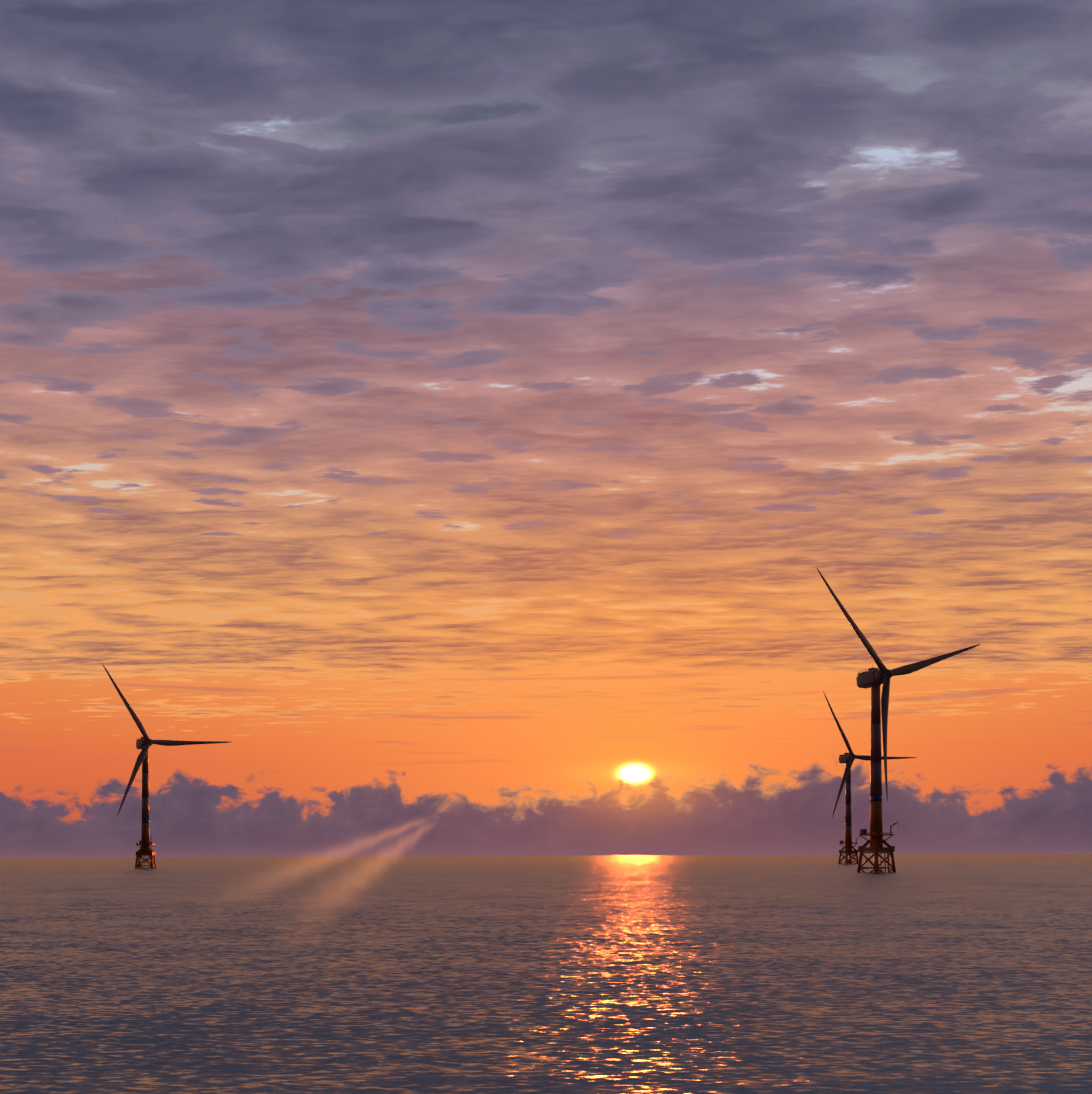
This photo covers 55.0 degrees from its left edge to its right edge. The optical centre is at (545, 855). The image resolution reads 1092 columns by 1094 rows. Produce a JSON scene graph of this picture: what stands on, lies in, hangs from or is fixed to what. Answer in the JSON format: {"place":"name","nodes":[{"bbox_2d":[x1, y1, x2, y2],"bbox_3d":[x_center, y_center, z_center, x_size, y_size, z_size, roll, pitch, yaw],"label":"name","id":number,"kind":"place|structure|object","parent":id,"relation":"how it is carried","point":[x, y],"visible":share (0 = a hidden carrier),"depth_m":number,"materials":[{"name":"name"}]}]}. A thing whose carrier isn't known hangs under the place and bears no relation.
{"place":"outdoors","nodes":[
{"label":"outdoors","id":0,"kind":"place"},
{"bbox_2d":[0,853,1091,1093],"bbox_3d":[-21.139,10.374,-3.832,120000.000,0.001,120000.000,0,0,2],"label":"sea water","id":1,"kind":"structure","parent":0,"point":[594,975],"depth_m":90.12,"materials":[{"name":"grey liquid"}]},
{"bbox_2d":[102,664,229,868],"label":"wind turbine","id":2,"kind":"object","parent":1,"relation":"in","point":[145,742],"visible":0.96,"depth_m":921.17,"materials":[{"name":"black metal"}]},
{"bbox_2d":[823,691,916,863],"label":"wind turbine","id":3,"kind":"object","parent":1,"relation":"on","point":[849,758],"visible":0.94,"depth_m":1088.62,"materials":[{"name":"grey paint"}]},
{"bbox_2d":[817,569,979,871],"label":"wind turbine","id":4,"kind":"object","parent":1,"relation":"in","point":[873,679],"visible":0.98,"depth_m":591.62,"materials":[{"name":"grey paint"}]},
{"bbox_2d":[0,0,1091,856],"label":"sky","id":5,"kind":"structure","parent":0,"point":[460,421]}
]}

